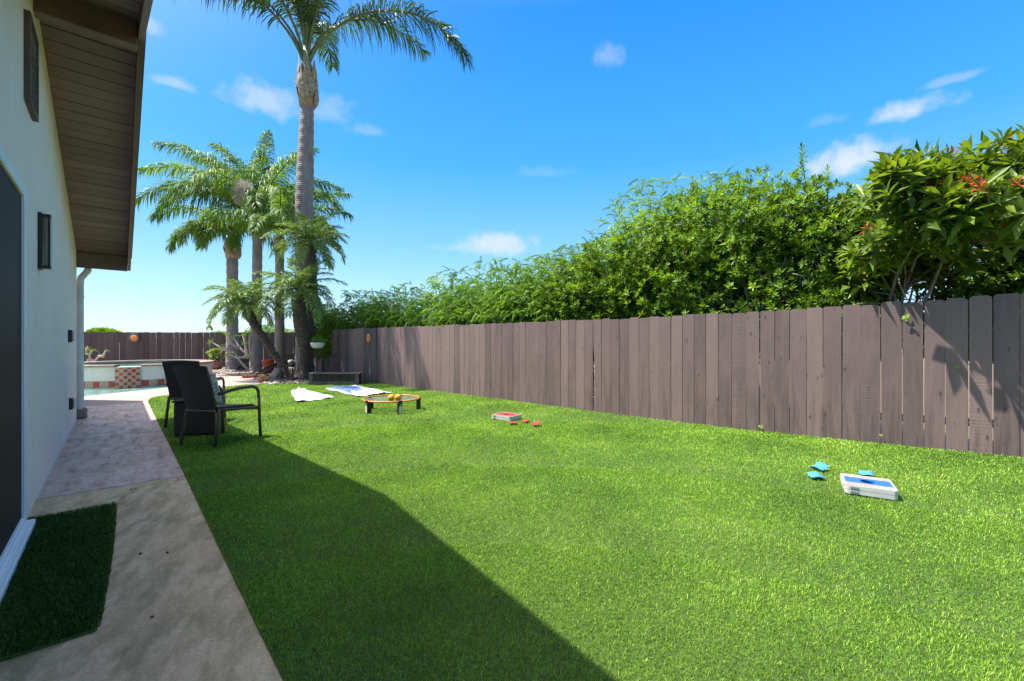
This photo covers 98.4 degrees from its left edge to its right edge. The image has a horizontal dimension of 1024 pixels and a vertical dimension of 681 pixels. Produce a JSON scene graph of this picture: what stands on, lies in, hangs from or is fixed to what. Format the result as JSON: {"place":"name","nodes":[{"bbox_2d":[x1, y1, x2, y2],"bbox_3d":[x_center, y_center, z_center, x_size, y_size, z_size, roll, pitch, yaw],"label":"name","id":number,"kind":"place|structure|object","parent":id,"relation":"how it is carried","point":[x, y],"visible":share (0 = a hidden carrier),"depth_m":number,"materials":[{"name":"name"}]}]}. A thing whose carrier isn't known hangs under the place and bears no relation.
{"place":"outdoors","nodes":[
{"label":"outdoors","id":0,"kind":"place"},
{"bbox_2d":[36,449,183,499],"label":"path","id":1,"kind":"structure","parent":0,"point":[96,474],"depth_m":4.02,"materials":[{"name":"grey concrete"}]},
{"bbox_2d":[54,431,170,463],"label":"path","id":2,"kind":"structure","parent":0,"point":[92,448],"depth_m":5.00,"materials":[{"name":"grey concrete"}]},
{"bbox_2d":[66,415,161,440],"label":"path","id":3,"kind":"structure","parent":0,"point":[111,427],"depth_m":6.10,"materials":[{"name":"grey concrete"}]},
{"bbox_2d":[76,402,153,420],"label":"path","id":4,"kind":"structure","parent":0,"point":[96,412],"depth_m":7.47,"materials":[{"name":"pink concrete"}]},
{"bbox_2d":[84,386,166,395],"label":"pool water","id":5,"kind":"structure","parent":0,"point":[88,392],"depth_m":10.87,"materials":[{"name":"liquid"}]},
{"bbox_2d":[0,475,282,680],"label":"path","id":6,"kind":"structure","parent":0,"point":[200,625],"depth_m":1.96,"materials":[{"name":"concrete"}]},
{"bbox_2d":[0,501,119,661],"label":"turf mat","id":7,"kind":"object","parent":6,"relation":"on","point":[57,588],"visible":0.91,"depth_m":2.14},
{"bbox_2d":[67,419,949,616],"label":"leaf litter","id":8,"kind":"object","parent":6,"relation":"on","point":[302,457],"visible":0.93,"depth_m":3.56,"materials":[{"name":"brown plant"}]},
{"bbox_2d":[84,374,258,405],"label":"pool deck","id":9,"kind":"structure","parent":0,"point":[130,396],"depth_m":9.64,"materials":[{"name":"concrete"}]},
{"bbox_2d":[84,345,110,361],"bbox_3d":[-15.132,0.757,15.794,1.392,1.165,0.292,0,0,0],"label":"plumeria","id":10,"kind":"object","parent":9,"relation":"on","point":[89,354],"visible":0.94,"depth_m":15.78,"materials":[{"name":"beige plant"}]},
{"bbox_2d":[84,359,213,388],"bbox_3d":[-10.850,0.990,12.900,3.579,0.720,3.580,0,0,0],"label":"raised spa","id":11,"kind":"object","parent":9,"relation":"on","point":[121,374],"visible":0.45,"depth_m":11.46,"materials":[{"name":"tile"}]},
{"bbox_2d":[77,0,1023,334],"label":"sky","id":12,"kind":"structure","parent":0,"point":[565,104],"materials":[{"name":"blue"}]},
{"bbox_2d":[119,343,992,448],"bbox_3d":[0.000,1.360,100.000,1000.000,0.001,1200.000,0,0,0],"label":"ground","id":13,"kind":"structure","parent":0,"point":[880,374],"depth_m":11.13,"materials":[{"name":"brown soil"}]},
{"bbox_2d":[0,0,152,602],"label":"house","id":14,"kind":"structure","parent":13,"relation":"on","point":[71,80],"depth_m":3.65,"materials":[{"name":"white paint"}]},
{"bbox_2d":[0,145,35,602],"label":"screen door","id":15,"kind":"structure","parent":14,"relation":"in","point":[15,530],"depth_m":2.50,"materials":[{"name":"white paint"}]},
{"bbox_2d":[85,327,121,342],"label":"background tree","id":16,"kind":"object","parent":13,"relation":"on","point":[99,329],"visible":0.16,"depth_m":59.25,"materials":[{"name":"green plant"}]},
{"bbox_2d":[84,332,294,366],"bbox_3d":[-17.652,0.439,19.568,16.703,1.622,0.154,0,0,0],"label":"fence","id":17,"kind":"object","parent":13,"relation":"on","point":[164,345],"visible":0.34,"depth_m":19.50,"materials":[{"name":"brown paint"}]},
{"bbox_2d":[129,333,138,342],"bbox_3d":[-16.607,-0.111,19.407,0.464,0.424,0.099,0,0,0],"label":"sun plaque","id":18,"kind":"object","parent":17,"relation":"attached to","point":[134,338],"visible":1,"depth_m":19.40,"materials":[{"name":"orange ceramic"}]},
{"bbox_2d":[245,324,294,358],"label":"background tree","id":19,"kind":"object","parent":13,"relation":"on","point":[269,329],"visible":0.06,"depth_m":23.72,"materials":[{"name":"green plant"}]},
{"bbox_2d":[322,289,407,359],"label":"feathery tree","id":20,"kind":"object","parent":13,"relation":"on","point":[356,314],"visible":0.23,"depth_m":14.00,"materials":[{"name":"green plant"}]},
{"bbox_2d":[360,280,435,334],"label":"feathery tree","id":21,"kind":"object","parent":13,"relation":"on","point":[393,316],"visible":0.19,"depth_m":12.52,"materials":[{"name":"green plant"}]},
{"bbox_2d":[399,266,490,325],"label":"feathery tree","id":22,"kind":"object","parent":13,"relation":"on","point":[432,312],"visible":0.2,"depth_m":11.00,"materials":[{"name":"green plant"}]},
{"bbox_2d":[428,256,546,373],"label":"feathery tree","id":23,"kind":"object","parent":13,"relation":"on","point":[480,297],"visible":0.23,"depth_m":9.86,"materials":[{"name":"green plant"}]},
{"bbox_2d":[473,244,594,372],"bbox_3d":[0.704,-0.296,9.388,3.142,3.310,2.065,0,0,43],"label":"feathery tree","id":24,"kind":"object","parent":13,"relation":"on","point":[527,273],"visible":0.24,"depth_m":9.04,"materials":[{"name":"green plant"}]},
{"bbox_2d":[522,230,625,397],"bbox_3d":[1.446,-0.416,9.078,2.807,3.548,2.000,0,0,41],"label":"wispy tree","id":25,"kind":"object","parent":13,"relation":"on","point":[573,253],"visible":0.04,"depth_m":8.69,"materials":[{"name":"green plant"}]},
{"bbox_2d":[532,258,617,359],"bbox_3d":[1.225,-0.127,8.505,2.008,2.985,1.336,0,0,42],"label":"glossy shrub","id":26,"kind":"object","parent":13,"relation":"on","point":[554,308],"visible":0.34,"depth_m":8.21,"materials":[{"name":"green plant"}]},
{"bbox_2d":[549,232,662,363],"bbox_3d":[1.860,-0.298,8.015,2.501,3.320,1.455,0,0,36],"label":"glossy shrub","id":27,"kind":"object","parent":13,"relation":"on","point":[594,261],"visible":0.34,"depth_m":7.83,"materials":[{"name":"green plant"}]},
{"bbox_2d":[588,206,733,319],"bbox_3d":[2.457,-0.480,7.575,1.673,3.681,2.499,0,0,-44],"label":"glossy shrub","id":28,"kind":"object","parent":13,"relation":"on","point":[630,261],"visible":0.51,"depth_m":7.22,"materials":[{"name":"green plant"}]},
{"bbox_2d":[591,172,762,317],"bbox_3d":[2.984,-0.845,8.062,2.452,4.398,3.167,0,0,-35],"label":"wispy tree","id":29,"kind":"object","parent":13,"relation":"on","point":[632,204],"visible":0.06,"depth_m":8.03,"materials":[{"name":"green plant"}]},
{"bbox_2d":[628,175,771,323],"bbox_3d":[3.069,-0.603,7.147,2.256,3.923,2.019,0,0,0],"label":"glossy shrub","id":30,"kind":"object","parent":13,"relation":"on","point":[692,198],"visible":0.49,"depth_m":6.74,"materials":[{"name":"green plant"}]},
{"bbox_2d":[634,163,805,311],"bbox_3d":[3.588,-0.806,7.815,2.413,4.316,3.265,0,0,-39],"label":"wispy tree","id":31,"kind":"object","parent":13,"relation":"on","point":[726,173],"visible":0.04,"depth_m":7.46,"materials":[{"name":"green plant"}]},
{"bbox_2d":[671,164,842,329],"bbox_3d":[3.598,-0.638,6.730,2.794,3.995,1.876,0,0,41],"label":"glossy shrub","id":32,"kind":"object","parent":13,"relation":"on","point":[738,237],"visible":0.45,"depth_m":6.33,"materials":[{"name":"green plant"}]},
{"bbox_2d":[734,142,884,435],"bbox_3d":[4.114,-0.696,6.061,2.022,4.112,1.428,0,0,35],"label":"glossy shrub","id":33,"kind":"object","parent":13,"relation":"on","point":[814,242],"visible":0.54,"depth_m":5.82,"materials":[{"name":"green plant"}]},
{"bbox_2d":[759,277,902,373],"bbox_3d":[4.266,0.226,5.896,1.766,2.256,1.223,0,0,36],"label":"glossy shrub","id":34,"kind":"object","parent":13,"relation":"on","point":[839,293],"visible":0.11,"depth_m":5.54,"materials":[{"name":"green plant"}]},
{"bbox_2d":[811,137,1001,313],"bbox_3d":[4.604,-0.498,5.143,1.709,3.723,2.575,0,0,24],"label":"broad leaved tree","id":35,"kind":"object","parent":13,"relation":"on","point":[892,242],"visible":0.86,"depth_m":4.65,"materials":[{"name":"green plant"}]},
{"bbox_2d":[913,124,1023,307],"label":"broad leaved tree","id":36,"kind":"object","parent":13,"relation":"on","point":[1003,199],"visible":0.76,"depth_m":4.47,"materials":[{"name":"green plant"}]},
{"bbox_2d":[913,257,1023,363],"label":"glossy shrub","id":37,"kind":"object","parent":13,"relation":"on","point":[957,290],"visible":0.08,"depth_m":4.98,"materials":[{"name":"green plant"}]},
{"bbox_2d":[148,383,1023,680],"bbox_3d":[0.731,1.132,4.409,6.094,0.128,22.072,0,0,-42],"label":"turf base","id":38,"kind":"object","parent":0,"point":[502,671],"visible":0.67,"depth_m":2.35,"materials":[{"name":"green plant"}]},
{"bbox_2d":[162,361,225,427],"bbox_3d":[-4.567,0.735,6.326,0.584,0.929,0.788,0,0,-14],"label":"wicker armchair","id":39,"kind":"object","parent":38,"relation":"on","point":[174,390],"visible":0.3,"depth_m":6.03,"materials":[{"name":"black wicker"}]},
{"bbox_2d":[172,395,225,436],"bbox_3d":[-4.050,0.971,5.740,0.470,0.459,0.470,0,0,-20],"label":"wicker table","id":40,"kind":"object","parent":38,"relation":"on","point":[201,423],"visible":0.6,"depth_m":5.53,"materials":[{"name":"black wicker"}]},
{"bbox_2d":[172,365,261,447],"bbox_3d":[-3.497,0.735,5.230,0.584,0.929,0.788,0,0,11],"label":"wicker armchair","id":41,"kind":"object","parent":38,"relation":"on","point":[195,386],"visible":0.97,"depth_m":4.97,"materials":[{"name":"black wicker"}]},
{"bbox_2d":[209,373,222,404],"bbox_3d":[-3.546,0.561,5.108,0.390,0.385,0.167,0,0,11],"label":"cushion","id":42,"kind":"object","parent":41,"relation":"on","point":[215,386],"visible":0.21,"depth_m":5.06,"materials":[{"name":"fabric"}]},
{"bbox_2d":[291,388,331,400],"bbox_3d":[-4.326,1.135,9.529,0.725,0.125,2.055,0,0,-30],"label":"beach towel","id":43,"kind":"object","parent":38,"relation":"on","point":[304,393],"visible":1,"depth_m":9.29,"materials":[{"name":"white fabric"}]},
{"bbox_2d":[308,372,363,384],"bbox_3d":[-4.780,1.037,12.020,1.360,0.326,0.370,0,0,0],"label":"trough planter","id":44,"kind":"object","parent":38,"relation":"on","point":[334,378],"visible":0.91,"depth_m":11.87,"materials":[{"name":"grey wood"}]},
{"bbox_2d":[314,328,364,382],"bbox_3d":[-6.661,0.443,15.917,0.154,1.615,8.825,0,0,-36],"label":"fence","id":45,"kind":"object","parent":38,"relation":"on","point":[349,355],"visible":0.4,"depth_m":13.66,"materials":[{"name":"purple paint"}]},
{"bbox_2d":[326,385,391,395],"bbox_3d":[-3.685,1.169,10.450,0.856,0.058,2.182,0,0,-42],"label":"beach towel","id":46,"kind":"object","parent":38,"relation":"on","point":[356,390],"visible":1,"depth_m":10.26,"materials":[{"name":"white fabric"}]},
{"bbox_2d":[364,328,376,382],"bbox_3d":[-3.957,0.440,12.368,0.364,1.581,0.024,0,0,-13],"label":"fence","id":47,"kind":"object","parent":38,"relation":"on","point":[370,361],"visible":0.98,"depth_m":12.36,"materials":[{"name":"brown paint"}]},
{"bbox_2d":[362,394,420,413],"bbox_3d":[-2.069,1.091,7.605,0.968,0.218,0.976,0,0,0],"label":"round net game","id":48,"kind":"object","parent":38,"relation":"on","point":[369,401],"visible":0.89,"depth_m":7.53,"materials":[{"name":"black plastic"}]},
{"bbox_2d":[388,395,394,400],"bbox_3d":[-2.038,0.968,7.450,0.112,0.112,0.112,0,0,0],"label":"ball","id":49,"kind":"object","parent":48,"relation":"on","point":[391,397],"visible":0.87,"depth_m":7.41,"materials":[{"name":"yellow rubber"}]},
{"bbox_2d":[395,394,400,400],"bbox_3d":[-1.933,0.968,7.500,0.112,0.112,0.112,0,0,0],"label":"ball","id":50,"kind":"object","parent":48,"relation":"on","point":[397,397],"visible":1,"depth_m":7.46,"materials":[{"name":"yellow rubber"}]},
{"bbox_2d":[492,412,520,420],"bbox_3d":[-0.083,1.153,6.720,0.364,0.066,0.304,0,0,36],"label":"bag toss board","id":51,"kind":"object","parent":38,"relation":"on","point":[506,416],"visible":1,"depth_m":6.63,"materials":[{"name":"white plastic"}]},
{"bbox_2d":[377,292,1023,457],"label":"fence","id":52,"kind":"object","parent":38,"relation":"on","point":[738,370],"visible":0.96,"depth_m":5.59,"materials":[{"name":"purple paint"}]},
{"bbox_2d":[901,314,908,320],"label":"leaf sprig","id":53,"kind":"object","parent":52,"relation":"attached to","point":[906,316],"visible":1,"depth_m":4.70,"materials":[{"name":"green plant"}]},
{"bbox_2d":[807,471,825,478],"bbox_3d":[2.597,1.153,3.772,0.110,0.047,0.110,0,0,13],"label":"bean bag","id":54,"kind":"object","parent":38,"relation":"on","point":[813,474],"visible":1,"depth_m":3.76,"materials":[{"name":"blue fabric"}]},
{"bbox_2d":[810,462,828,470],"bbox_3d":[2.783,1.140,4.000,0.116,0.064,0.116,0,0,-29],"label":"bean bag","id":55,"kind":"object","parent":38,"relation":"on","point":[821,466],"visible":1,"depth_m":3.99,"materials":[{"name":"blue fabric"}]},
{"bbox_2d":[858,470,873,475],"bbox_3d":[3.051,1.145,3.806,0.110,0.048,0.110,0,0,38],"label":"bean bag","id":56,"kind":"object","parent":38,"relation":"on","point":[865,473],"visible":0.98,"depth_m":3.79,"materials":[{"name":"blue fabric"}]},
{"bbox_2d":[840,473,897,499],"bbox_3d":[2.781,1.137,3.458,0.322,0.066,0.344,0,0,32],"label":"bag toss board","id":57,"kind":"object","parent":38,"relation":"on","point":[870,486],"visible":1,"depth_m":3.37,"materials":[{"name":"white plastic"}]},
{"label":"gravel bed","id":58,"kind":"structure","parent":0,"visible":0},
{"bbox_2d":[156,202,289,369],"bbox_3d":[-11.764,-2.108,17.944,4.564,6.816,4.092,0,0,0],"label":"queen palm","id":59,"kind":"object","parent":58,"relation":"on","point":[232,245],"visible":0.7,"depth_m":17.46,"materials":[{"name":"green plant"}]},
{"bbox_2d":[208,331,251,371],"bbox_3d":[-10.407,0.452,16.537,1.901,1.631,0.668,0,0,7],"label":"plumeria","id":60,"kind":"object","parent":58,"relation":"on","point":[246,352],"visible":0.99,"depth_m":16.47,"materials":[{"name":"grey plant"}]},
{"bbox_2d":[135,129,344,372],"bbox_3d":[-9.988,-3.587,16.400,7.141,9.774,4.829,0,0,-20],"label":"queen palm","id":61,"kind":"object","parent":58,"relation":"on","point":[233,179],"visible":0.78,"depth_m":16.02,"materials":[{"name":"green plant"}]},
{"bbox_2d":[201,275,295,379],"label":"pygmy palm","id":62,"kind":"object","parent":58,"relation":"on","point":[240,300],"visible":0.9,"depth_m":13.21,"materials":[{"name":"green plant"}]},
{"bbox_2d":[212,367,316,384],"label":"river stones","id":63,"kind":"object","parent":58,"relation":"on","point":[223,370],"visible":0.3,"depth_m":14.99,"materials":[{"name":"grey stone"}]},
{"bbox_2d":[206,348,222,369],"bbox_3d":[-12.050,0.742,17.910,0.620,0.916,0.640,0,0,0],"label":"potted plant","id":64,"kind":"object","parent":63,"relation":"on","point":[217,363],"visible":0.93,"depth_m":17.81,"materials":[{"name":"plant"}]},
{"bbox_2d":[239,357,248,370],"bbox_3d":[-10.300,0.927,17.273,0.520,0.545,0.415,0,0,0],"label":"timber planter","id":65,"kind":"object","parent":63,"relation":"on","point":[245,361],"visible":0.25,"depth_m":17.09,"materials":[{"name":"brown wood"}]},
{"bbox_2d":[242,374,267,377],"bbox_3d":[-8.283,1.150,14.267,0.678,0.090,0.302,0,0,-7],"label":"brick edging","id":66,"kind":"object","parent":63,"relation":"on","point":[249,375],"visible":0.69,"depth_m":14.12,"materials":[{"name":"brick"}]},
{"bbox_2d":[257,375,269,382],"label":"potted plant","id":67,"kind":"object","parent":63,"relation":"on","point":[263,378],"visible":0.98,"depth_m":12.44,"materials":[{"name":"green plant"}]},
{"bbox_2d":[262,359,273,372],"bbox_3d":[-8.722,0.928,15.900,0.500,0.543,0.500,0,0,0],"label":"garden pot","id":68,"kind":"object","parent":63,"relation":"on","point":[266,362],"visible":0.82,"depth_m":15.72,"materials":[{"name":"red ceramic"}]},
{"bbox_2d":[310,335,327,371],"bbox_3d":[-5.685,0.500,13.004,0.499,1.400,0.470,0,0,-26],"label":"bowl planter","id":69,"kind":"object","parent":63,"relation":"on","point":[318,343],"visible":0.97,"depth_m":12.94,"materials":[{"name":"white ceramic"}]},
{"bbox_2d":[254,361,288,377],"bbox_3d":[-7.603,0.941,14.000,0.858,0.534,0.536,0,0,0],"label":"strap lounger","id":70,"kind":"object","parent":58,"relation":"on","point":[264,370],"visible":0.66,"depth_m":14.00,"materials":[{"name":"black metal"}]},
{"bbox_2d":[270,368,283,379],"bbox_3d":[-7.088,1.104,13.382,0.380,0.540,0.381,0,0,42],"label":"boulder","id":71,"kind":"object","parent":58,"relation":"on","point":[277,373],"visible":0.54,"depth_m":13.25,"materials":[{"name":"grey stone"}]},
{"bbox_2d":[204,184,353,368],"bbox_3d":[-7.862,-2.071,15.396,4.607,6.741,3.956,0,0,0],"label":"queen palm","id":72,"kind":"object","parent":58,"relation":"on","point":[274,214],"visible":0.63,"depth_m":15.06,"materials":[{"name":"green plant"}]},
{"bbox_2d":[281,354,294,373],"bbox_3d":[-7.315,0.820,14.600,0.486,0.760,0.432,0,0,0],"label":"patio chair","id":73,"kind":"object","parent":58,"relation":"on","point":[290,358],"visible":0.68,"depth_m":14.44,"materials":[{"name":"black metal"}]},
{"bbox_2d":[247,258,346,380],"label":"pygmy palm","id":74,"kind":"object","parent":58,"relation":"on","point":[298,305],"visible":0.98,"depth_m":13.03,"materials":[{"name":"green plant"}]},
{"bbox_2d":[261,212,349,372],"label":"pygmy palm","id":75,"kind":"object","parent":58,"relation":"on","point":[310,242],"visible":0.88,"depth_m":13.55,"materials":[{"name":"green plant"}]},
{"bbox_2d":[174,0,474,376],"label":"tall palm","id":76,"kind":"object","parent":58,"relation":"on","point":[306,80],"visible":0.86,"depth_m":14.39,"materials":[{"name":"green plant"}]},
{"bbox_2d":[313,302,350,371],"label":"feathery tree","id":77,"kind":"object","parent":58,"relation":"on","point":[321,331],"visible":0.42,"depth_m":15.42,"materials":[{"name":"green plant"}]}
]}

